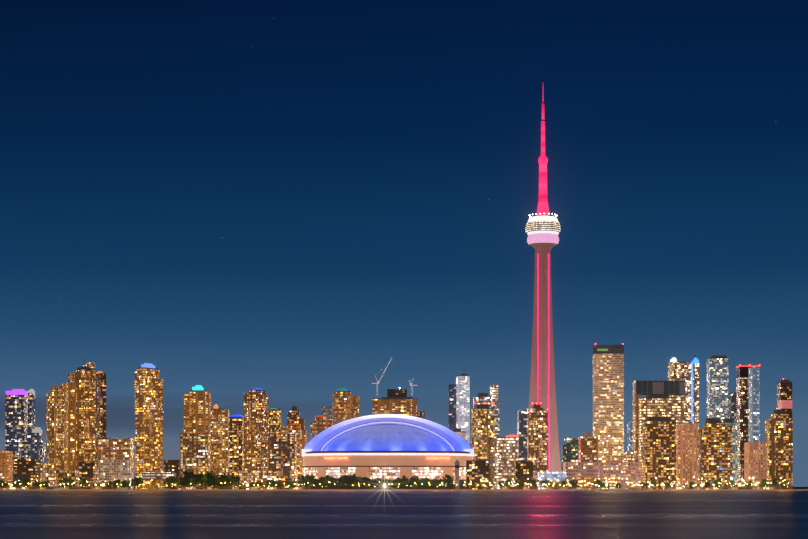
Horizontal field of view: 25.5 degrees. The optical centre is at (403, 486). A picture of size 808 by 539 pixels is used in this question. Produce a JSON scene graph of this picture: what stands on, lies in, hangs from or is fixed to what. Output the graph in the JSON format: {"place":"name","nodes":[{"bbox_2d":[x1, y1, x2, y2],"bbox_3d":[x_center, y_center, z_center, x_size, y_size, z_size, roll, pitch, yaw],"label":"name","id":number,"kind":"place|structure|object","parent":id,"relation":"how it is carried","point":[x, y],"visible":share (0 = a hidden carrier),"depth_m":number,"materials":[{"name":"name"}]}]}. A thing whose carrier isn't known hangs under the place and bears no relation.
{"place":"outdoors","nodes":[
{"label":"outdoors","id":0,"kind":"place"},
{"bbox_2d":[142,472,174,479],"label":"garage building","id":1,"kind":"structure","parent":0,"point":[154,475],"depth_m":2024.44,"materials":[{"name":"grey"}]},
{"bbox_2d":[0,491,807,538],"bbox_3d":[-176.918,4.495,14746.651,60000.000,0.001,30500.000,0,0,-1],"label":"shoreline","id":2,"kind":"structure","parent":0,"point":[403,514],"depth_m":283.15,"materials":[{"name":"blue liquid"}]},
{"bbox_2d":[0,487,807,490],"bbox_3d":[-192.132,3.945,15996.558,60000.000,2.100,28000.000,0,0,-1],"label":"city ground","id":3,"kind":"structure","parent":0,"point":[793,489],"depth_m":1997.88,"materials":[{"name":"grey"}]},
{"bbox_2d":[0,451,12,488],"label":"building","id":4,"kind":"structure","parent":3,"relation":"on","point":[6,465],"depth_m":2062.47,"materials":[{"name":"brown"}]},
{"bbox_2d":[4,481,18,488],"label":"shore row","id":5,"kind":"object","parent":3,"relation":"on","point":[10,485],"visible":0.29,"depth_m":2023.00,"materials":[{"name":"grey"}]},
{"bbox_2d":[5,439,20,480],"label":"building","id":6,"kind":"structure","parent":3,"relation":"on","point":[14,445],"depth_m":2462.35,"materials":[{"name":"grey"}]},
{"bbox_2d":[5,389,27,458],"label":"skyscraper","id":7,"kind":"structure","parent":3,"relation":"on","point":[16,413],"depth_m":2477.37,"materials":[{"name":"blue"}]},
{"bbox_2d":[14,459,40,488],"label":"dark office building","id":8,"kind":"structure","parent":3,"relation":"on","point":[30,469],"depth_m":2045.11,"materials":[{"name":"grey"}]},
{"bbox_2d":[28,389,34,432],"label":"skyscraper","id":9,"kind":"structure","parent":3,"relation":"on","point":[31,409],"depth_m":2487.58,"materials":[{"name":"grey glass"}]},
{"bbox_2d":[22,427,45,463],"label":"building","id":10,"kind":"structure","parent":3,"relation":"on","point":[33,446],"depth_m":2458.50,"materials":[{"name":"grey glass"}]},
{"bbox_2d":[21,481,57,488],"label":"shore row","id":11,"kind":"object","parent":3,"relation":"on","point":[53,484],"visible":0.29,"depth_m":2024.77,"materials":[{"name":"brown"}]},
{"bbox_2d":[41,464,47,480],"bbox_3d":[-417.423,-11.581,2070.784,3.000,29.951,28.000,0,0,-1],"label":"building","id":12,"kind":"structure","parent":3,"relation":"on","point":[44,468],"depth_m":2065.21,"materials":[{"name":"grey"}]},
{"bbox_2d":[46,392,53,469],"bbox_3d":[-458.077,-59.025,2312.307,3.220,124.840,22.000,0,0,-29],"label":"building","id":13,"kind":"structure","parent":3,"relation":"on","point":[50,429],"depth_m":2306.58,"materials":[{"name":"brown"}]},
{"bbox_2d":[50,386,63,469],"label":"building","id":14,"kind":"structure","parent":3,"relation":"on","point":[58,391],"depth_m":2311.74,"materials":[{"name":"brown"}]},
{"bbox_2d":[47,470,78,488],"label":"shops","id":15,"kind":"structure","parent":3,"relation":"on","point":[55,475],"depth_m":2037.11,"materials":[{"name":"brown"}]},
{"bbox_2d":[62,382,75,469],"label":"building","id":16,"kind":"structure","parent":3,"relation":"on","point":[69,425],"depth_m":2321.99,"materials":[{"name":"brown"}]},
{"bbox_2d":[64,481,80,488],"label":"shore row","id":17,"kind":"object","parent":3,"relation":"on","point":[75,487],"depth_m":2025.46,"materials":[{"name":"brown"}]},
{"bbox_2d":[68,373,83,470],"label":"building","id":18,"kind":"structure","parent":3,"relation":"on","point":[78,378],"depth_m":2333.88,"materials":[{"name":"brown"}]},
{"bbox_2d":[75,359,94,461],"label":"building","id":19,"kind":"structure","parent":3,"relation":"on","point":[89,414],"depth_m":2346.10,"materials":[{"name":"brown"}]},
{"bbox_2d":[83,363,94,368],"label":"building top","id":20,"kind":"structure","parent":19,"relation":"on","point":[91,365],"depth_m":2357.64,"materials":[{"name":"brown"}]},
{"bbox_2d":[79,462,97,488],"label":"building","id":21,"kind":"structure","parent":3,"relation":"on","point":[88,471],"depth_m":2039.47,"materials":[{"name":"brown"}]},
{"bbox_2d":[95,371,105,461],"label":"skyscraper","id":22,"kind":"structure","parent":3,"relation":"on","point":[100,404],"depth_m":2369.84,"materials":[{"name":"brown"}]},
{"bbox_2d":[88,481,115,488],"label":"shore row","id":23,"kind":"object","parent":3,"relation":"on","point":[100,485],"visible":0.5,"depth_m":2026.19,"materials":[{"name":"brown"}]},
{"bbox_2d":[98,438,133,460],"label":"midrise building","id":24,"kind":"structure","parent":3,"relation":"on","point":[115,448],"depth_m":2129.69,"materials":[{"name":"brown"}]},
{"bbox_2d":[98,460,133,488],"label":"building","id":25,"kind":"structure","parent":3,"relation":"on","point":[115,470],"depth_m":2045.85,"materials":[{"name":"grey"}]},
{"bbox_2d":[135,363,162,488],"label":"skyscraper","id":26,"kind":"structure","parent":3,"relation":"on","point":[148,420],"depth_m":2231.35,"materials":[{"name":"brown"}]},
{"bbox_2d":[164,460,179,488],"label":"building","id":27,"kind":"structure","parent":3,"relation":"on","point":[172,466],"depth_m":2679.68,"materials":[{"name":"brown"}]},
{"bbox_2d":[175,483,210,488],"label":"shore row","id":28,"kind":"object","parent":3,"relation":"on","point":[200,487],"visible":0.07,"depth_m":2026.69,"materials":[{"name":"brown"}]},
{"bbox_2d":[180,433,209,476],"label":"building front","id":29,"kind":"structure","parent":3,"relation":"on","point":[195,453],"depth_m":2100.88,"materials":[{"name":"brown"}]},
{"bbox_2d":[183,385,210,471],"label":"high-rise building","id":30,"kind":"structure","parent":3,"relation":"on","point":[197,409],"depth_m":2429.11,"materials":[{"name":"brown"}]},
{"bbox_2d":[211,404,228,471],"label":"high-rise building","id":31,"kind":"structure","parent":3,"relation":"on","point":[219,440],"depth_m":2331.82,"materials":[{"name":"brown"}]},
{"bbox_2d":[212,472,235,488],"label":"building","id":32,"kind":"structure","parent":3,"relation":"on","point":[228,474],"depth_m":2045.35,"materials":[{"name":"brown"}]},
{"bbox_2d":[219,484,252,488],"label":"shore row","id":33,"kind":"object","parent":3,"relation":"on","point":[244,486],"visible":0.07,"depth_m":2025.90,"materials":[{"name":"brown"}]},
{"bbox_2d":[229,415,243,472],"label":"high-rise building","id":34,"kind":"structure","parent":3,"relation":"on","point":[236,442],"depth_m":2281.27,"materials":[{"name":"brown glass"}]},
{"bbox_2d":[236,470,270,488],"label":"building","id":35,"kind":"structure","parent":3,"relation":"on","point":[249,476],"depth_m":2055.75,"materials":[{"name":"brown"}]},
{"bbox_2d":[244,388,268,469],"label":"high-rise building","id":36,"kind":"structure","parent":3,"relation":"on","point":[256,428],"depth_m":2384.53,"materials":[{"name":"brown"}]},
{"bbox_2d":[261,483,284,488],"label":"shore row","id":37,"kind":"object","parent":3,"relation":"on","point":[274,487],"visible":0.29,"depth_m":2028.09,"materials":[{"name":"brown"}]},
{"bbox_2d":[269,408,281,469],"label":"high-rise building","id":38,"kind":"structure","parent":3,"relation":"on","point":[275,419],"depth_m":2481.70,"materials":[{"name":"brown"}]},
{"bbox_2d":[270,434,296,488],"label":"building front","id":39,"kind":"structure","parent":3,"relation":"on","point":[283,458],"depth_m":2112.13,"materials":[{"name":"brown"}]},
{"bbox_2d":[281,424,306,480],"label":"high-rise building","id":40,"kind":"structure","parent":3,"relation":"on","point":[298,431],"depth_m":2282.99,"materials":[{"name":"brown"}]},
{"bbox_2d":[287,402,304,429],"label":"dark building","id":41,"kind":"structure","parent":3,"relation":"on","point":[293,415],"depth_m":2582.08,"materials":[{"name":"brown"}]},
{"bbox_2d":[289,482,309,488],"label":"shore row","id":42,"kind":"object","parent":3,"relation":"on","point":[299,486],"visible":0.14,"depth_m":2030.84,"materials":[{"name":"brown"}]},
{"bbox_2d":[311,416,331,438],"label":"building","id":43,"kind":"structure","parent":3,"relation":"on","point":[320,424],"depth_m":2580.99,"materials":[{"name":"brown"}]},
{"bbox_2d":[322,407,331,419],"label":"grey building","id":44,"kind":"structure","parent":3,"relation":"on","point":[327,412],"depth_m":2732.49,"materials":[{"name":"grey"}]},
{"bbox_2d":[333,388,358,424],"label":"high-rise building","id":45,"kind":"structure","parent":3,"relation":"on","point":[345,405],"depth_m":2681.39,"materials":[{"name":"brown"}]},
{"bbox_2d":[37,478,674,488],"bbox_3d":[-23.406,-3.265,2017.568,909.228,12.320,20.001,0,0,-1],"label":"street lamps","id":46,"kind":"object","parent":3,"relation":"on","point":[445,485],"visible":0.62,"depth_m":2012.57,"materials":[{"name":"yellow"}]},
{"bbox_2d":[301,414,473,488],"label":"stadium","id":47,"kind":"object","parent":3,"relation":"on","point":[391,448],"visible":0.96,"depth_m":2070.58,"materials":[{"name":"blue metal"}]},
{"bbox_2d":[0,471,781,488],"bbox_3d":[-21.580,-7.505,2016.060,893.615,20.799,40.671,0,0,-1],"label":"shore trees","id":48,"kind":"object","parent":3,"relation":"on","point":[189,479],"visible":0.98,"depth_m":2010.87,"materials":[{"name":"green plant"}]},
{"bbox_2d":[1,482,784,488],"bbox_3d":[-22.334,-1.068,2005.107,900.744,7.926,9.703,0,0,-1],"label":"street lamps","id":49,"kind":"object","parent":3,"relation":"on","point":[364,483],"visible":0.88,"depth_m":2003.41,"materials":[{"name":"yellow"}]},
{"bbox_2d":[372,397,416,416],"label":"construction building","id":50,"kind":"structure","parent":3,"relation":"on","point":[398,405],"depth_m":2733.77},
{"bbox_2d":[371,358,391,394],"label":"crane","id":51,"kind":"object","parent":50,"relation":"on","point":[380,378],"visible":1,"depth_m":2747.24,"materials":[{"name":"silver metal"}]},
{"bbox_2d":[387,389,406,396],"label":"building","id":52,"kind":"structure","parent":50,"relation":"on","point":[396,392],"depth_m":2747.78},
{"bbox_2d":[409,378,417,395],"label":"crane","id":53,"kind":"object","parent":50,"relation":"on","point":[412,386],"visible":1,"depth_m":2747.05,"materials":[{"name":"silver metal"}]},
{"bbox_2d":[417,412,424,418],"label":"dark building","id":54,"kind":"structure","parent":3,"relation":"on","point":[421,415],"depth_m":2784.25,"materials":[{"name":"brown"}]},
{"bbox_2d":[64,486,787,488],"bbox_3d":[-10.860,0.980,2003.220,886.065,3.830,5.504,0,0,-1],"label":"street lamps","id":55,"kind":"object","parent":3,"relation":"on","point":[480,487],"visible":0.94,"depth_m":2004.43,"materials":[{"name":"yellow"}]},
{"bbox_2d":[450,429,465,439],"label":"building","id":56,"kind":"structure","parent":3,"relation":"on","point":[462,434],"depth_m":2314.84,"materials":[{"name":"grey"}]},
{"bbox_2d":[465,460,489,488],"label":"dark building","id":57,"kind":"structure","parent":3,"relation":"on","point":[476,471],"depth_m":2032.89,"materials":[{"name":"brown"}]},
{"bbox_2d":[471,404,494,488],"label":"high-rise building","id":58,"kind":"structure","parent":3,"relation":"on","point":[483,431],"depth_m":2385.21,"materials":[{"name":"brown"}]},
{"bbox_2d":[473,393,498,488],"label":"high-rise building","id":59,"kind":"structure","parent":3,"relation":"on","point":[481,398],"depth_m":2786.66,"materials":[{"name":"grey glass"}]},
{"bbox_2d":[497,435,516,488],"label":"building","id":60,"kind":"structure","parent":3,"relation":"on","point":[506,452],"depth_m":2335.53,"materials":[{"name":"grey"}]},
{"bbox_2d":[500,483,532,488],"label":"shore row","id":61,"kind":"object","parent":3,"relation":"on","point":[526,485],"visible":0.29,"depth_m":2028.84,"materials":[{"name":"brown"}]},
{"bbox_2d":[514,461,532,482],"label":"dark building","id":62,"kind":"structure","parent":3,"relation":"on","point":[523,471],"depth_m":2048.56,"materials":[{"name":"brown"}]},
{"bbox_2d":[527,404,547,488],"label":"high-rise building","id":63,"kind":"structure","parent":3,"relation":"on","point":[537,435],"depth_m":2284.52,"materials":[{"name":"brown glass"}]},
{"bbox_2d":[525,85,561,471],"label":"observation tower","id":64,"kind":"structure","parent":3,"relation":"on","point":[542,228],"depth_m":2435.01,"materials":[{"name":"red concrete"}]},
{"bbox_2d":[538,472,565,488],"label":"aquarium building","id":65,"kind":"structure","parent":3,"relation":"on","point":[553,476],"depth_m":2089.98,"materials":[{"name":"grey"}]},
{"bbox_2d":[540,481,575,488],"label":"shore row","id":66,"kind":"object","parent":3,"relation":"on","point":[557,484],"visible":0.5,"depth_m":2031.45,"materials":[{"name":"grey"}]},
{"bbox_2d":[561,438,578,471],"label":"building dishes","id":67,"kind":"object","parent":3,"relation":"on","point":[569,449],"visible":0.38,"depth_m":2485.28,"materials":[{"name":"teal glass"}]},
{"bbox_2d":[579,437,597,461],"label":"building front","id":68,"kind":"structure","parent":3,"relation":"on","point":[588,449],"depth_m":2186.65,"materials":[{"name":"brown"}]},
{"bbox_2d":[584,431,590,436],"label":"high-rise building","id":69,"kind":"structure","parent":68,"relation":"on","point":[587,433],"depth_m":2200.64,"materials":[{"name":"beige"}]},
{"bbox_2d":[573,477,619,488],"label":"pavilion building","id":70,"kind":"structure","parent":3,"relation":"on","point":[590,481],"depth_m":2053.50,"materials":[{"name":"grey"}]},
{"bbox_2d":[563,462,641,480],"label":"convention building","id":71,"kind":"structure","parent":3,"relation":"on","point":[580,469],"depth_m":2145.54,"materials":[{"name":"brown"}]},
{"bbox_2d":[593,354,623,428],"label":"skyscraper","id":72,"kind":"structure","parent":3,"relation":"on","point":[608,390],"depth_m":2587.55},
{"bbox_2d":[593,345,623,353],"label":"skyscraper top","id":73,"kind":"object","parent":72,"relation":"on","point":[615,349],"visible":0.79,"depth_m":2588.60,"materials":[{"name":"grey"}]},
{"bbox_2d":[606,484,620,488],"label":"shore row","id":74,"kind":"object","parent":3,"relation":"on","point":[608,486],"visible":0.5,"depth_m":2034.05,"materials":[{"name":"grey"}]},
{"bbox_2d":[599,465,641,488],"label":"building","id":75,"kind":"structure","parent":3,"relation":"on","point":[626,474],"depth_m":2141.10,"materials":[{"name":"brown"}]},
{"bbox_2d":[624,452,634,461],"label":"building","id":76,"kind":"structure","parent":3,"relation":"on","point":[629,456],"depth_m":2287.44,"materials":[{"name":"grey"}]},
{"bbox_2d":[628,422,632,451],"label":"skyscraper","id":77,"kind":"structure","parent":3,"relation":"on","point":[630,436],"depth_m":2688.10,"materials":[{"name":"grey glass"}]},
{"bbox_2d":[633,394,638,461],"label":"building","id":78,"kind":"structure","parent":3,"relation":"on","point":[636,423],"depth_m":2487.87,"materials":[{"name":"grey"}]},
{"bbox_2d":[642,417,675,488],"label":"high-rise building","id":79,"kind":"structure","parent":3,"relation":"on","point":[659,450],"depth_m":2087.56,"materials":[{"name":"brown"}]},
{"bbox_2d":[551,478,766,488],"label":"street lamps","id":80,"kind":"object","parent":3,"relation":"on","point":[706,480],"visible":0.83,"depth_m":2008.30,"materials":[{"name":"yellow"}]},
{"bbox_2d":[639,394,684,461],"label":"skyscraper","id":81,"kind":"structure","parent":3,"relation":"on","point":[657,405],"depth_m":2488.40,"materials":[{"name":"brown glass"}]},
{"bbox_2d":[633,381,684,394],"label":"skyscraper top","id":82,"kind":"structure","parent":81,"relation":"on","point":[659,387],"depth_m":2489.28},
{"bbox_2d":[663,484,699,488],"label":"shore row","id":83,"kind":"object","parent":3,"relation":"on","point":[687,486],"visible":0.64,"depth_m":2034.34,"materials":[{"name":"grey"}]},
{"bbox_2d":[668,355,698,428],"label":"skyscraper","id":84,"kind":"structure","parent":3,"relation":"on","point":[679,371],"depth_m":2889.53,"materials":[{"name":"grey"}]},
{"bbox_2d":[676,422,697,483],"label":"high-rise building","id":85,"kind":"structure","parent":3,"relation":"on","point":[686,452],"depth_m":2239.07,"materials":[{"name":"brown"}]},
{"bbox_2d":[701,482,716,488],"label":"shore row","id":86,"kind":"object","parent":3,"relation":"on","point":[712,486],"visible":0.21,"depth_m":2032.04,"materials":[{"name":"grey"}]},
{"bbox_2d":[697,409,731,488],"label":"high-rise building","id":87,"kind":"structure","parent":3,"relation":"on","point":[714,448],"depth_m":2109.14,"materials":[{"name":"brown"}]},
{"bbox_2d":[707,355,727,421],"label":"skyscraper","id":88,"kind":"structure","parent":3,"relation":"on","point":[717,382],"depth_m":2890.18,"materials":[{"name":"grey"}]},
{"bbox_2d":[723,418,736,479],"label":"high-rise building","id":89,"kind":"structure","parent":3,"relation":"on","point":[730,422],"depth_m":2489.50,"materials":[{"name":"grey glass"}]},
{"bbox_2d":[728,392,735,421],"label":"building","id":90,"kind":"structure","parent":3,"relation":"on","point":[731,404],"depth_m":3090.90,"materials":[{"name":"grey glass"}]},
{"bbox_2d":[720,480,752,488],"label":"shore row","id":91,"kind":"object","parent":3,"relation":"on","point":[736,486],"visible":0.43,"depth_m":2036.89,"materials":[{"name":"grey"}]},
{"bbox_2d":[736,378,747,479],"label":"building","id":92,"kind":"structure","parent":3,"relation":"on","point":[742,407],"depth_m":2690.17,"materials":[{"name":"grey glass"}]},
{"bbox_2d":[736,367,747,378],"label":"skyscraper top","id":93,"kind":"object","parent":92,"relation":"on","point":[741,372],"visible":0.86,"depth_m":2690.19,"materials":[{"name":"grey"}]},
{"bbox_2d":[748,367,759,441],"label":"building","id":94,"kind":"structure","parent":3,"relation":"on","point":[753,404],"depth_m":2692.40,"materials":[{"name":"grey glass"}]},
{"bbox_2d":[744,442,765,488],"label":"brick building","id":95,"kind":"structure","parent":3,"relation":"on","point":[755,460],"depth_m":2088.93,"materials":[{"name":"brown brick"}]},
{"bbox_2d":[757,482,780,488],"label":"shore row","id":96,"kind":"object","parent":3,"relation":"on","point":[759,485],"visible":0.57,"depth_m":2035.53,"materials":[{"name":"brown"}]},
{"bbox_2d":[765,410,792,488],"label":"building","id":97,"kind":"structure","parent":3,"relation":"on","point":[779,441],"depth_m":2150.03,"materials":[{"name":"brown"}]},
{"bbox_2d":[777,380,791,418],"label":"skyscraper","id":98,"kind":"structure","parent":3,"relation":"on","point":[784,389],"depth_m":2690.98,"materials":[{"name":"brown glass"}]},
{"bbox_2d":[0,0,807,486],"label":"sky","id":99,"kind":"structure","parent":0,"point":[291,200],"materials":[{"name":"blue"}]},
{"bbox_2d":[454,460,459,488],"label":"small tower","id":100,"kind":"structure","parent":0,"point":[457,463],"depth_m":2018.10,"materials":[{"name":"grey concrete"}]},
{"bbox_2d":[448,374,469,443],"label":"building","id":101,"kind":"structure","parent":0,"point":[463,400],"depth_m":2885.14,"materials":[{"name":"grey glass"}]},
{"bbox_2d":[490,385,498,398],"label":"high-rise building","id":102,"kind":"structure","parent":0,"point":[494,391],"depth_m":2790.66,"materials":[{"name":"grey glass"}]},
{"bbox_2d":[517,410,526,460],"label":"high-rise building","id":103,"kind":"structure","parent":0,"point":[521,435],"depth_m":2305.76,"materials":[{"name":"grey glass"}]},
{"bbox_2d":[593,427,623,461],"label":"building base","id":104,"kind":"object","parent":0,"point":[610,445],"visible":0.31,"depth_m":2587.55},
{"bbox_2d":[691,357,698,421],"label":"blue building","id":105,"kind":"structure","parent":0,"point":[695,360],"depth_m":2883.09,"materials":[{"name":"grey"}]},
{"bbox_2d":[778,400,791,408],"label":"red building","id":106,"kind":"structure","parent":0,"point":[784,404],"depth_m":2680.94,"materials":[{"name":"red"}]}
]}

